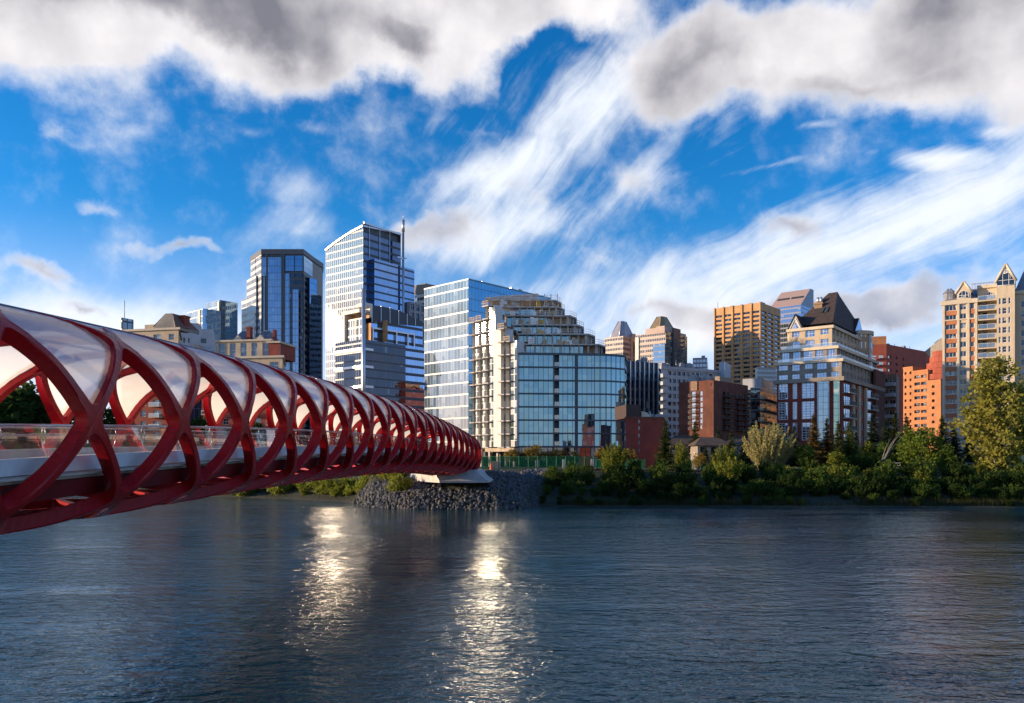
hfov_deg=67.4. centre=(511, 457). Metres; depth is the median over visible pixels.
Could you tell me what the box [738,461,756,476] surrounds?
bank shrub
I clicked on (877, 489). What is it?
bank shrub
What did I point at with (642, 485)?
bank shrub
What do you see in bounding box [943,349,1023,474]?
poplar tree
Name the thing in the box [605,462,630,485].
bank shrub
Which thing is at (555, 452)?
broadleaf tree
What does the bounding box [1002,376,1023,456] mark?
poplar tree
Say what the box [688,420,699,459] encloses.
spruce tree
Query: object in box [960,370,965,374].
window
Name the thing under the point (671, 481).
bank shrub
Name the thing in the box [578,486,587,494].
bank shrub
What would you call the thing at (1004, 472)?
bank shrub
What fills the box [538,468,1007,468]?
riverside path
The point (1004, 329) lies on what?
window
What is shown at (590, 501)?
bank shrub
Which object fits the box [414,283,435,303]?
office building
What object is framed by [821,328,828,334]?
window
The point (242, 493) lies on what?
bank bush
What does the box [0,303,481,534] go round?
footbridge
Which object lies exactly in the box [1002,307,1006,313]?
window
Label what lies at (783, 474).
bank shrub
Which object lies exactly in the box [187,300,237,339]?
office building
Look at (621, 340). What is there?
office tower
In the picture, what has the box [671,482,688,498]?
bank shrub
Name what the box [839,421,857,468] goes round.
spruce tree
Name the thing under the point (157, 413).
window
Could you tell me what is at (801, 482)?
bank shrub
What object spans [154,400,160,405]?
window
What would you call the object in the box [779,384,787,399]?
window
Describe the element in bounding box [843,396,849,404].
window
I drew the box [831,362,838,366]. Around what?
window
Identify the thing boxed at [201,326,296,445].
apartment house
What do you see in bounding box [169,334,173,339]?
window
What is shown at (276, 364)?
window
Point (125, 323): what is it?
office building
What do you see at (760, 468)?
bank shrub
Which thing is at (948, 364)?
window
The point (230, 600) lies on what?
river
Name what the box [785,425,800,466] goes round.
spruce tree
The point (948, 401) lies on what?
window
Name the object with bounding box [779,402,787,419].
window
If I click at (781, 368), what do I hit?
window
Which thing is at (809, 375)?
window
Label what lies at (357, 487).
bank bush
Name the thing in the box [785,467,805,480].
bank shrub
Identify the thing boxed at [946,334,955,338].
window
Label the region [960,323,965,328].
window
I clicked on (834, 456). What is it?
bank shrub
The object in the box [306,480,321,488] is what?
bank bush
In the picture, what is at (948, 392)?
window
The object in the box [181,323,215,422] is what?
office building
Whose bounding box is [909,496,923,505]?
bank shrub
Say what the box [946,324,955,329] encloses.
window
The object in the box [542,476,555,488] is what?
bank shrub
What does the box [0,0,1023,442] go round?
sky
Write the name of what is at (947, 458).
broadleaf tree
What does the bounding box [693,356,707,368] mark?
office building
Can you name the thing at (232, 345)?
window
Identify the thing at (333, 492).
bank bush
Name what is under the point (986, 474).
bank shrub
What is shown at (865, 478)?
bank shrub
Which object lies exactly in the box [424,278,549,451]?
office building
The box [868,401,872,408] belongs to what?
window
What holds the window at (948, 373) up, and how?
in the apartment tower at (979, 322)
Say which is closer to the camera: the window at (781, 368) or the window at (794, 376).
the window at (794, 376)
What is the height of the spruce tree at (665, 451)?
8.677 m
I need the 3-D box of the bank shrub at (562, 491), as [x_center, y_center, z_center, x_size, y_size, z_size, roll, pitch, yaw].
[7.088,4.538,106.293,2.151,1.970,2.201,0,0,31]
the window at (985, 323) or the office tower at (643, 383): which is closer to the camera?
the window at (985, 323)
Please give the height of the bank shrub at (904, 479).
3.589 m
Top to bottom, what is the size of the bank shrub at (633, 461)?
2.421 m
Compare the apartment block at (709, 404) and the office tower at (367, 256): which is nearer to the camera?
the apartment block at (709, 404)
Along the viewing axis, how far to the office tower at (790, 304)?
650.15 m
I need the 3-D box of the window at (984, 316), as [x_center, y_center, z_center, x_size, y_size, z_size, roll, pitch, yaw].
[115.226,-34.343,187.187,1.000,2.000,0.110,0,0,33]
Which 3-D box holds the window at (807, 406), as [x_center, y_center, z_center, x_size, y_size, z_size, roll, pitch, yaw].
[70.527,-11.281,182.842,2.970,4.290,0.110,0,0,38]
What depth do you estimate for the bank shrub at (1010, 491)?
103.97 m
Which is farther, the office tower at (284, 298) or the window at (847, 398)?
the office tower at (284, 298)
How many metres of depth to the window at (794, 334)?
195.65 m
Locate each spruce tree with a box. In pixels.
[653,420,675,467]
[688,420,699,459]
[702,445,710,462]
[716,427,721,438]
[726,430,738,455]
[738,430,754,467]
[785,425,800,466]
[805,414,826,466]
[818,418,837,465]
[831,421,845,462]
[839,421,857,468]
[852,432,860,453]
[861,413,887,457]
[876,417,891,445]
[887,411,909,466]
[900,415,917,462]
[930,415,953,466]
[947,427,968,464]
[961,429,976,464]
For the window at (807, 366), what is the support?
in the condominium block at (826, 366)
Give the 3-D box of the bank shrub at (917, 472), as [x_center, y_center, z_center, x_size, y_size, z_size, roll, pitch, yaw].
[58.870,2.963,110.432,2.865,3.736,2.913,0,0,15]
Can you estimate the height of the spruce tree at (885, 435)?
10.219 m
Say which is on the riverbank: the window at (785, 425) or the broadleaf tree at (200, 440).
the broadleaf tree at (200, 440)
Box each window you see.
[141,411,145,416]
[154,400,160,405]
[154,410,160,416]
[154,432,160,438]
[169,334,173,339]
[219,344,224,353]
[223,418,227,424]
[230,343,235,355]
[241,343,245,355]
[252,343,256,355]
[263,342,267,355]
[270,362,278,367]
[711,447,715,462]
[779,365,787,370]
[779,375,787,379]
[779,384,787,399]
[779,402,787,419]
[779,423,787,439]
[782,353,788,362]
[792,331,799,336]
[792,341,799,347]
[792,364,799,370]
[792,374,799,378]
[793,352,799,359]
[793,383,796,398]
[793,402,796,419]
[802,382,813,398]
[802,401,813,418]
[802,422,811,439]
[803,351,812,360]
[805,364,811,368]
[805,373,811,377]
[806,330,814,336]
[806,340,814,345]
[816,350,822,358]
[817,363,825,368]
[817,372,825,377]
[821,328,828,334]
[821,339,828,345]
[827,349,834,358]
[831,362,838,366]
[831,371,838,376]
[843,383,849,391]
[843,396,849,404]
[843,408,849,417]
[843,421,849,429]
[868,390,872,397]
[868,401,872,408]
[946,305,955,310]
[946,315,955,319]
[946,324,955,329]
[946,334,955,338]
[946,343,955,347]
[946,352,955,356]
[946,362,955,366]
[946,371,955,375]
[946,380,955,384]
[946,390,955,394]
[946,399,955,403]
[946,408,955,412]
[958,290,968,298]
[960,304,965,309]
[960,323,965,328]
[960,332,965,337]
[960,341,965,346]
[960,351,965,356]
[960,360,965,365]
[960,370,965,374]
[960,379,965,384]
[960,388,965,393]
[982,303,986,309]
[982,312,986,318]
[982,322,986,328]
[982,331,986,337]
[982,341,986,347]
[982,350,986,356]
[985,291,993,298]
[996,272,1014,285]
[1002,298,1006,303]
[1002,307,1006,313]
[1002,317,1006,322]
[1002,327,1006,332]
[1002,336,1006,342]
[1002,346,1006,351]
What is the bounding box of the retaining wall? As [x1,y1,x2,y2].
[521,468,626,471]
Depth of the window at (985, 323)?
187.24 m
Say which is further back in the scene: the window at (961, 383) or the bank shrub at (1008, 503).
the window at (961, 383)
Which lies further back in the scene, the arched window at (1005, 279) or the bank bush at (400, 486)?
the arched window at (1005, 279)
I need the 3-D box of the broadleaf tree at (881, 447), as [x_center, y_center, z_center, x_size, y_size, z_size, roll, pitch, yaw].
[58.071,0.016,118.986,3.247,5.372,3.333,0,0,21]
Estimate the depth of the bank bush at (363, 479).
117.58 m
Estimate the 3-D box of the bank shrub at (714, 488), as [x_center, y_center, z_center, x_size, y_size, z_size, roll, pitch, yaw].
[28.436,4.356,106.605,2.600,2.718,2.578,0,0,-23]
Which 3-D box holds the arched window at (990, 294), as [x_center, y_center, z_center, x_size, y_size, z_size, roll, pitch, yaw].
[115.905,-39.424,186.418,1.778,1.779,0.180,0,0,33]
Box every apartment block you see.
[679,374,749,440]
[872,336,941,450]
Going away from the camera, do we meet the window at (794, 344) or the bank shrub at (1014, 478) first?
the bank shrub at (1014, 478)
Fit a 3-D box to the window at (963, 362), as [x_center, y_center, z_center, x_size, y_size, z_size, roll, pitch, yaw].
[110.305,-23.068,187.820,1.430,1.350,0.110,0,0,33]
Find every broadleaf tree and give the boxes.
[0,380,61,449]
[1,397,22,449]
[21,422,58,443]
[46,416,91,447]
[86,407,138,447]
[190,412,208,445]
[251,421,268,445]
[500,447,518,455]
[521,444,549,455]
[549,447,564,455]
[569,449,580,455]
[594,446,609,460]
[621,447,641,458]
[692,452,709,469]
[792,443,817,469]
[855,437,878,469]
[875,441,898,463]
[892,425,949,465]
[932,443,964,470]
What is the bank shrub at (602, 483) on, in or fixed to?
on the riverbank
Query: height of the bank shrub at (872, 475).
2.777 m
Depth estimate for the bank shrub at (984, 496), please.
103.74 m
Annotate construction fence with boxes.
[481,456,593,469]
[596,459,644,467]
[688,459,707,469]
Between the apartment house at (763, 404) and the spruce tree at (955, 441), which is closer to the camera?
the spruce tree at (955, 441)
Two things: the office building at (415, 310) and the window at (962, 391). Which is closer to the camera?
the window at (962, 391)
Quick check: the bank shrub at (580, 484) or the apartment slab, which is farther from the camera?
the apartment slab
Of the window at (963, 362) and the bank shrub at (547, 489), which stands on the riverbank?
the bank shrub at (547, 489)
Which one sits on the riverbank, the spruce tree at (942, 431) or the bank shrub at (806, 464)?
the bank shrub at (806, 464)
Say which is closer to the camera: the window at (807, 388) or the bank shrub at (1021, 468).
the bank shrub at (1021, 468)
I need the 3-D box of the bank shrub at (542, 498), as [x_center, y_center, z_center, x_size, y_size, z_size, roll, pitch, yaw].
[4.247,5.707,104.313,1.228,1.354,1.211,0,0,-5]
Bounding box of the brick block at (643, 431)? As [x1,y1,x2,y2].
[615,404,664,467]
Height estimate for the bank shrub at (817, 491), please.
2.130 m
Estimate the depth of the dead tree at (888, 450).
117.11 m
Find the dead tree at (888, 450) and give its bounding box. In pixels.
[881,428,904,462]
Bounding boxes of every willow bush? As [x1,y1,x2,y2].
[564,461,581,485]
[599,442,629,473]
[674,440,689,472]
[709,444,739,464]
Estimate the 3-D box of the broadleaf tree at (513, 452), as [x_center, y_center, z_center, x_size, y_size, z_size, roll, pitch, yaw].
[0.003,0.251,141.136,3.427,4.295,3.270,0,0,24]
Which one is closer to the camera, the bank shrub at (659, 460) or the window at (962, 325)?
the bank shrub at (659, 460)
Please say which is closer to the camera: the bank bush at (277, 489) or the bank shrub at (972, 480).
the bank shrub at (972, 480)
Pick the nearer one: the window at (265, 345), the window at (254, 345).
the window at (265, 345)
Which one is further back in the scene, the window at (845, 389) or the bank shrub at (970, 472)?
the window at (845, 389)
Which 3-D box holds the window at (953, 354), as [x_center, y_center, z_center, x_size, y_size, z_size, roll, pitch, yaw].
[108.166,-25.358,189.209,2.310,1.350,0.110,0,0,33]
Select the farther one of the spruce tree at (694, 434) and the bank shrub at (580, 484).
the spruce tree at (694, 434)
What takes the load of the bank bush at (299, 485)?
on the riverbank
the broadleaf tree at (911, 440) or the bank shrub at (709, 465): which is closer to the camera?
the bank shrub at (709, 465)
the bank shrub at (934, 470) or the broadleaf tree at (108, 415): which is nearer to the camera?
the bank shrub at (934, 470)
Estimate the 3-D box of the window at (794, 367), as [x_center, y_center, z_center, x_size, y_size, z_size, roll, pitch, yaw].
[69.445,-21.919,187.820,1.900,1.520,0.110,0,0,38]
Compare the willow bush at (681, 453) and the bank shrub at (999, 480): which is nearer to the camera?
the bank shrub at (999, 480)
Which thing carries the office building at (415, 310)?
on the city ground
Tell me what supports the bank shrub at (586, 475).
on the riverbank
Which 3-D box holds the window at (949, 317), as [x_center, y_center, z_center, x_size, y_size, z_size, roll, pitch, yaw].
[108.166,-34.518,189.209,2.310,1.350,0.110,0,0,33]
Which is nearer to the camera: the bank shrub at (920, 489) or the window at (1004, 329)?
the bank shrub at (920, 489)
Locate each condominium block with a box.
[469,293,627,466]
[773,292,885,464]
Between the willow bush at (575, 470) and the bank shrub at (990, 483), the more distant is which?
the willow bush at (575, 470)
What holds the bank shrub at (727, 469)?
on the riverbank
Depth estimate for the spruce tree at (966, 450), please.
149.68 m
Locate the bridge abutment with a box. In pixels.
[407,469,492,482]
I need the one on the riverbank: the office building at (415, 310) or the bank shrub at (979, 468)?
the bank shrub at (979, 468)
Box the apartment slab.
[659,362,730,439]
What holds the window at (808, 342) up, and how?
in the condominium block at (826, 366)
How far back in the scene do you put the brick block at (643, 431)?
152.59 m
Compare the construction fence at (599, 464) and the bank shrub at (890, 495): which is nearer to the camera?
the bank shrub at (890, 495)
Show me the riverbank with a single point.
(551, 501)
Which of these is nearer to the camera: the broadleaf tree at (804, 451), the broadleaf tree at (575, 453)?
the broadleaf tree at (804, 451)
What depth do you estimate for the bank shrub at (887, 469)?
110.72 m
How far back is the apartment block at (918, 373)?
314.32 m
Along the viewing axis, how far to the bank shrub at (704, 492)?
104.45 m
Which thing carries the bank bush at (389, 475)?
on the riverbank
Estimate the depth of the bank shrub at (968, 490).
103.85 m
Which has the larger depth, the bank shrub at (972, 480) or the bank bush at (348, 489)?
the bank bush at (348, 489)
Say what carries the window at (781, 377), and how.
in the condominium block at (826, 366)
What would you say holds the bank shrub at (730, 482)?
on the riverbank
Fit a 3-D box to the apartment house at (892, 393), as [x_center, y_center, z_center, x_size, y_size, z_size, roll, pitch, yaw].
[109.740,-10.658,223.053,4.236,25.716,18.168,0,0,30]
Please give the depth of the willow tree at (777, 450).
119.78 m
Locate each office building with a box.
[120,300,133,329]
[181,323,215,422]
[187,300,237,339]
[334,288,423,445]
[407,302,423,347]
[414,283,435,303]
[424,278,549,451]
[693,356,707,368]
[755,367,776,392]
[926,338,941,356]
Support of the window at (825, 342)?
in the condominium block at (826, 366)
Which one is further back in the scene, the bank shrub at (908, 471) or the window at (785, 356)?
the window at (785, 356)
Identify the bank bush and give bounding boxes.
[235,491,249,496]
[266,485,288,494]
[284,484,293,491]
[295,482,307,489]
[298,485,312,494]
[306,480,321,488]
[311,480,324,490]
[313,484,327,494]
[319,479,339,493]
[327,485,344,496]
[332,477,353,491]
[340,483,354,496]
[352,481,365,492]
[355,475,369,484]
[386,473,404,480]
[386,473,414,491]
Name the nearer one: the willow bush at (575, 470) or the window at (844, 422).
the willow bush at (575, 470)
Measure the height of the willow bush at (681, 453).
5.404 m
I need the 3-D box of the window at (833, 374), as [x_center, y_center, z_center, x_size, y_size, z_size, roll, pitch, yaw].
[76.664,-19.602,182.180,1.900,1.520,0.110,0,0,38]
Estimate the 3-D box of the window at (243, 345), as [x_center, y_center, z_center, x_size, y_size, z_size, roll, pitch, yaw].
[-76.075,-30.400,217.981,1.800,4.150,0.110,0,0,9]
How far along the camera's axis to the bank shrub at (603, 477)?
111.82 m
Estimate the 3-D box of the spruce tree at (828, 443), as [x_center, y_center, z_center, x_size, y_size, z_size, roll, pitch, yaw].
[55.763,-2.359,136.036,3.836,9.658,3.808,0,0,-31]
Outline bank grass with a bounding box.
[141,466,1023,505]
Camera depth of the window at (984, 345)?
187.24 m
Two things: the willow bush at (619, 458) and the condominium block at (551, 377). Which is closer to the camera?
the willow bush at (619, 458)
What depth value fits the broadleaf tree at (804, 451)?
118.42 m
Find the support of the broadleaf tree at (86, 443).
on the riverbank
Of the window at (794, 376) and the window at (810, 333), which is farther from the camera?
the window at (810, 333)
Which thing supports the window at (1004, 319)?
in the apartment tower at (979, 322)
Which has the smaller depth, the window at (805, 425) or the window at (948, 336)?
the window at (805, 425)
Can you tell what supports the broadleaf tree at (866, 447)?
on the riverbank
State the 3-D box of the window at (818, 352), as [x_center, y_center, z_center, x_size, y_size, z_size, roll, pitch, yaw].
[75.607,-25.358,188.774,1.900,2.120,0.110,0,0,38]
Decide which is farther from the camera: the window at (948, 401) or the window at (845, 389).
the window at (948, 401)
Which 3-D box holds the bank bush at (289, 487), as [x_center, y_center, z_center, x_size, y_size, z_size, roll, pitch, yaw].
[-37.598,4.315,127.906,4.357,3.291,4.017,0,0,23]
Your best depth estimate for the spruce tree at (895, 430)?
141.73 m
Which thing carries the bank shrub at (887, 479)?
on the riverbank
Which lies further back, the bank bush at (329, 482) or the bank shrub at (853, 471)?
the bank bush at (329, 482)
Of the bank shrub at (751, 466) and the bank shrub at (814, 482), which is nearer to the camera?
the bank shrub at (814, 482)
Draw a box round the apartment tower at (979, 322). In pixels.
[941,263,1023,464]
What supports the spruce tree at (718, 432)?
on the riverbank
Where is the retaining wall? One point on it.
(522, 469)
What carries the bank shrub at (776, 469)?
on the riverbank
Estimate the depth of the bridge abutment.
99.78 m
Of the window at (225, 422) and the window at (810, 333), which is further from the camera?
the window at (225, 422)
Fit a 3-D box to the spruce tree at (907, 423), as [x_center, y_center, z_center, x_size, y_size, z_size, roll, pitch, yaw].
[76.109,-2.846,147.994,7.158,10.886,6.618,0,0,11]
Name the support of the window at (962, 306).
in the apartment tower at (979, 322)
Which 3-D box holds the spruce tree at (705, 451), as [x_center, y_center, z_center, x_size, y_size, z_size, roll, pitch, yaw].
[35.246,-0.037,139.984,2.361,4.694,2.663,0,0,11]
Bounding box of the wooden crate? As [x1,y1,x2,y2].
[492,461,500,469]
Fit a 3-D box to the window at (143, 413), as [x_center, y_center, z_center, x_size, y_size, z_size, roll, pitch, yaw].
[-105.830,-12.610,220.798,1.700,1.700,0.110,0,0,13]
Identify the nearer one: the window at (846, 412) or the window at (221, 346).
the window at (846, 412)
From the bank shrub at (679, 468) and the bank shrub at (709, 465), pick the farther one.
the bank shrub at (709, 465)
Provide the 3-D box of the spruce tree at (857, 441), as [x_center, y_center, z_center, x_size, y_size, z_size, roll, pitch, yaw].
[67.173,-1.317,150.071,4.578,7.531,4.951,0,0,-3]
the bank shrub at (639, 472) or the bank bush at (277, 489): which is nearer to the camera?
the bank shrub at (639, 472)
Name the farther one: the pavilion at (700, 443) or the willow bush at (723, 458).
the pavilion at (700, 443)
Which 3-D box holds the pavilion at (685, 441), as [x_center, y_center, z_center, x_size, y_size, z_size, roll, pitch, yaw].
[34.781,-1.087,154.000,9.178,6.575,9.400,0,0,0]
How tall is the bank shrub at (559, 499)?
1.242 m
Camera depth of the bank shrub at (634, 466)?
114.84 m
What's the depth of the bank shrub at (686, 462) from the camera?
118.00 m
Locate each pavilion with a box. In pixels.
[670,436,692,463]
[687,437,729,462]
[727,438,755,466]
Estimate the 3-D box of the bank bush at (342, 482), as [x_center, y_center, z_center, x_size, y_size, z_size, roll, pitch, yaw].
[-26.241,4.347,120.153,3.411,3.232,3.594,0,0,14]
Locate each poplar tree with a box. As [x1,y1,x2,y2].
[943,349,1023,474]
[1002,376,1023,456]
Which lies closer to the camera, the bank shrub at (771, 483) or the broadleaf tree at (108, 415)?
the bank shrub at (771, 483)
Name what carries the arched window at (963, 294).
in the apartment tower at (979, 322)
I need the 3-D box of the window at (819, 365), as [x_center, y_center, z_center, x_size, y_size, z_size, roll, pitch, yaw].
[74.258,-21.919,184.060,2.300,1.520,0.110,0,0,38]
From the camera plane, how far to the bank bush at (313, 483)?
122.87 m
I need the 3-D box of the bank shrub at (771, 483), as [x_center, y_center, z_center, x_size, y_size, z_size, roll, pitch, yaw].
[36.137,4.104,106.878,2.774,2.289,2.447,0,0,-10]
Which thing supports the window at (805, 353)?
in the condominium block at (826, 366)
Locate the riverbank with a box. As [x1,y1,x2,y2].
[138,467,1023,509]
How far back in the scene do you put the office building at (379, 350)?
339.86 m
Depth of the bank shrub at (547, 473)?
113.98 m
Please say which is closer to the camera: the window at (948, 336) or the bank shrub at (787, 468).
the bank shrub at (787, 468)
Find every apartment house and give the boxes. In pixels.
[123,313,198,446]
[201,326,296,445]
[743,378,776,440]
[885,374,898,439]
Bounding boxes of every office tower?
[242,249,323,445]
[325,219,413,443]
[604,321,635,360]
[623,357,660,449]
[635,316,686,367]
[714,302,779,437]
[772,289,813,349]
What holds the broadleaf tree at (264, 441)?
on the riverbank
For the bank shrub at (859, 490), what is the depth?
104.64 m
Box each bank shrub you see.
[539,495,546,503]
[541,483,551,494]
[542,467,556,478]
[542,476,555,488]
[547,470,566,486]
[556,496,562,503]
[557,483,571,495]
[561,479,574,494]
[576,481,585,490]
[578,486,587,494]
[579,464,595,479]
[582,472,595,484]
[585,498,593,504]
[596,478,613,494]
[600,472,611,481]
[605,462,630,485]
[613,470,637,489]
[626,458,640,471]
[627,458,641,467]
[627,467,646,486]
[631,476,653,494]
[637,480,650,497]
[648,461,671,483]
[654,458,667,469]
[659,473,679,491]
[670,462,698,482]
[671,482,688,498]
[679,472,698,488]
[680,459,692,467]
[692,483,707,498]
[695,489,710,499]
[697,496,704,505]
[702,466,716,485]
[705,463,718,474]
[708,474,727,489]
[708,480,725,496]
[713,457,744,485]
[725,477,741,493]
[737,484,753,495]
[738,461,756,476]
[739,467,757,483]
[747,478,765,493]
[757,462,768,474]
[758,462,784,480]
[762,468,775,483]
[762,479,781,491]
[771,486,786,498]
[775,471,787,482]
[776,471,798,490]
[778,463,789,472]
[782,466,794,474]
[784,485,798,497]
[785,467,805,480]
[792,482,805,495]
[795,466,829,487]
[798,457,818,471]
[798,478,808,491]
[798,498,804,504]
[806,483,822,496]
[807,477,825,495]
[815,464,831,480]
[825,451,849,469]
[825,477,845,494]
[827,463,850,482]
[829,464,861,479]
[839,485,854,495]
[839,491,852,499]
[845,475,864,491]
[847,453,872,471]
[852,485,871,497]
[853,473,880,493]
[864,470,882,481]
[867,480,888,495]
[867,493,878,503]
[873,457,892,473]
[873,459,898,482]
[874,472,898,493]
[886,490,898,500]
[892,489,902,499]
[896,474,919,495]
[899,461,917,479]
[900,477,923,494]
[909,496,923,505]
[910,455,934,472]
[910,465,931,484]
[911,483,929,499]
[918,464,939,484]
[918,482,941,497]
[923,477,938,486]
[930,493,943,501]
[936,476,962,493]
[940,466,951,477]
[945,456,968,482]
[947,483,966,499]
[958,485,975,499]
[960,472,982,489]
[966,463,976,481]
[971,462,987,475]
[973,481,993,496]
[977,493,988,499]
[979,478,992,489]
[980,467,1001,486]
[987,473,1007,487]
[989,487,1007,500]
[997,468,1014,486]
[1001,483,1019,499]
[1003,500,1012,505]
[1005,470,1023,490]
[1009,461,1023,472]
[1013,489,1023,500]
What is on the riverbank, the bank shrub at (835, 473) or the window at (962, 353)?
the bank shrub at (835, 473)
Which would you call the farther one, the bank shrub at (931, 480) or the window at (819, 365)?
the window at (819, 365)
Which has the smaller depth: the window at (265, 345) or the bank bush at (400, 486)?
the bank bush at (400, 486)
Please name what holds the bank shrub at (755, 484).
on the riverbank
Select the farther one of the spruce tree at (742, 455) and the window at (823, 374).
the window at (823, 374)
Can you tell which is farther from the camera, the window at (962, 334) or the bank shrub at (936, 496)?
the window at (962, 334)
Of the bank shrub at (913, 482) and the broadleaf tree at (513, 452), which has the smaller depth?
the bank shrub at (913, 482)
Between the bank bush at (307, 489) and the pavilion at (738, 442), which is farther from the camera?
the pavilion at (738, 442)
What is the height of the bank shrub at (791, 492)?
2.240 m
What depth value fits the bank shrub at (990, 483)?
107.01 m
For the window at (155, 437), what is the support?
in the apartment house at (171, 327)
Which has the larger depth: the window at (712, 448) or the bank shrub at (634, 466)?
the window at (712, 448)
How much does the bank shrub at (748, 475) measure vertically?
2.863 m
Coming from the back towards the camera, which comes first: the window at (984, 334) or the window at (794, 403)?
the window at (984, 334)
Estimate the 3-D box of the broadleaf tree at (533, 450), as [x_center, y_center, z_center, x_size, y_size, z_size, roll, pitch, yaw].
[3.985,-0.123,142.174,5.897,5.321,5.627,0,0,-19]
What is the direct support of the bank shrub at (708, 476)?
on the riverbank
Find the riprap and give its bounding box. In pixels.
[353,468,557,509]
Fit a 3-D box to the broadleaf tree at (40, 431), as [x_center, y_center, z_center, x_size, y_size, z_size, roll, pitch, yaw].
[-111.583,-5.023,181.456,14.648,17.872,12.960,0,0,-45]
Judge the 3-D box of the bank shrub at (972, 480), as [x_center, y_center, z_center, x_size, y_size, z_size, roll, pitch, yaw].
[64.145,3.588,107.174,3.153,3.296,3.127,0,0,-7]
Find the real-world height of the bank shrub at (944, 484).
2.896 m
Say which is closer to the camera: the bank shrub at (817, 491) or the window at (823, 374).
the bank shrub at (817, 491)
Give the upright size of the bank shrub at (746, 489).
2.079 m
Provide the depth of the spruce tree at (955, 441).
147.46 m
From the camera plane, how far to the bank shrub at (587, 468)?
114.35 m
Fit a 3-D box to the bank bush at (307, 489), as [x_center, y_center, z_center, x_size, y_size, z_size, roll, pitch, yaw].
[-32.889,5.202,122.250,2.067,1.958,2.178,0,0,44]
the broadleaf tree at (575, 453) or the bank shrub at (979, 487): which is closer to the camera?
the bank shrub at (979, 487)
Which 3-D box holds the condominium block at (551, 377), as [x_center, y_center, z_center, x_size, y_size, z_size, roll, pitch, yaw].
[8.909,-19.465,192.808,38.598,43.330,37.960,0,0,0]
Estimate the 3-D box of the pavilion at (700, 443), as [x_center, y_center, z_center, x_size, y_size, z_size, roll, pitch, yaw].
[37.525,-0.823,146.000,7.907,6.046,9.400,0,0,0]
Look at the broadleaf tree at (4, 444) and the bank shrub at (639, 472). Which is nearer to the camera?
the bank shrub at (639, 472)
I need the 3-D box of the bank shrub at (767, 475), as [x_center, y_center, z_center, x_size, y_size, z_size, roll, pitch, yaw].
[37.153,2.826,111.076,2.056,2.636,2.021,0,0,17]
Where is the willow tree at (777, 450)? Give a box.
[741,421,796,469]
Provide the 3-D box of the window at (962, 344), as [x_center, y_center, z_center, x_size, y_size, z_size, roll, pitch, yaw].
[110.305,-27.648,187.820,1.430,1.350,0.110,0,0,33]
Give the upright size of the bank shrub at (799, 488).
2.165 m
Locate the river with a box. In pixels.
[0,496,1023,702]
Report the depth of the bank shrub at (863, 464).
117.19 m
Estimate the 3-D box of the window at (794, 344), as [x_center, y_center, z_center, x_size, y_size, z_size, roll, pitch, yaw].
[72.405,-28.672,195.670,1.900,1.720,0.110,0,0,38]
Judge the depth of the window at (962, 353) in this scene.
187.88 m
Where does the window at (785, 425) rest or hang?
in the condominium block at (826, 366)
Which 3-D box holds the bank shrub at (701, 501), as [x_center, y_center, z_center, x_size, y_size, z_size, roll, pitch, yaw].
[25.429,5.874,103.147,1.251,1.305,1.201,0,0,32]
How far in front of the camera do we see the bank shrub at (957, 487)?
103.89 m
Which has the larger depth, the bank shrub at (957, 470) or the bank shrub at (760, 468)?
the bank shrub at (760, 468)
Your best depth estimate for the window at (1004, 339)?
182.37 m
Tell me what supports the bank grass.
on the riverbank
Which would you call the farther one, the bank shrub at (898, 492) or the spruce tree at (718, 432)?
the spruce tree at (718, 432)
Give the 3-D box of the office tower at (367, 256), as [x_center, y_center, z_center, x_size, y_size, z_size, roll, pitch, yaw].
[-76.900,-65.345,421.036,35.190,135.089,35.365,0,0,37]
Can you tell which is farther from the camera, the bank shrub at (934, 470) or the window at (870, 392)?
the window at (870, 392)
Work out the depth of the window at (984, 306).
187.24 m
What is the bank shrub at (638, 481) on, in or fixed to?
on the riverbank
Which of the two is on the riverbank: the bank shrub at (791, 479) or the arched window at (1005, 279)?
the bank shrub at (791, 479)
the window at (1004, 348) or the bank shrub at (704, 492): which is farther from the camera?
the window at (1004, 348)
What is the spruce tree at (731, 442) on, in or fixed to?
on the riverbank
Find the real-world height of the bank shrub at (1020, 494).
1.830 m
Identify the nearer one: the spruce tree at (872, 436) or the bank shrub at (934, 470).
the bank shrub at (934, 470)
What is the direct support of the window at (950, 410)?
in the apartment tower at (979, 322)
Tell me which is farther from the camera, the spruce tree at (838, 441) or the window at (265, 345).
the window at (265, 345)
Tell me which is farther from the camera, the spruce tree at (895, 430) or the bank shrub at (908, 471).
the spruce tree at (895, 430)
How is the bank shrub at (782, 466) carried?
on the riverbank
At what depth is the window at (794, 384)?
184.74 m
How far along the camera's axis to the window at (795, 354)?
192.24 m
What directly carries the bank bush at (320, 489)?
on the riverbank
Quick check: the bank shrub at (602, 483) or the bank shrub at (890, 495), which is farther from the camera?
the bank shrub at (602, 483)
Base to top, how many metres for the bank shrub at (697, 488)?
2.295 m
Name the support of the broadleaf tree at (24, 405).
on the riverbank
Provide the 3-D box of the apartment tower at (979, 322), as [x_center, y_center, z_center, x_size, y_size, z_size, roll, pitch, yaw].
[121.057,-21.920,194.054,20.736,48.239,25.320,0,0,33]
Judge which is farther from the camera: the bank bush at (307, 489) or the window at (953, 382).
the window at (953, 382)
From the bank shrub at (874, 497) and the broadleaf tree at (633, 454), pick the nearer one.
the bank shrub at (874, 497)
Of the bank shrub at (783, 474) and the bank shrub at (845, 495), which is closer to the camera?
the bank shrub at (845, 495)
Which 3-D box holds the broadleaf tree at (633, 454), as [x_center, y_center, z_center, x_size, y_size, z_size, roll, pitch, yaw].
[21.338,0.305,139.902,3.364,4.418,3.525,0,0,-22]
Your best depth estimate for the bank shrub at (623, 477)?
107.06 m

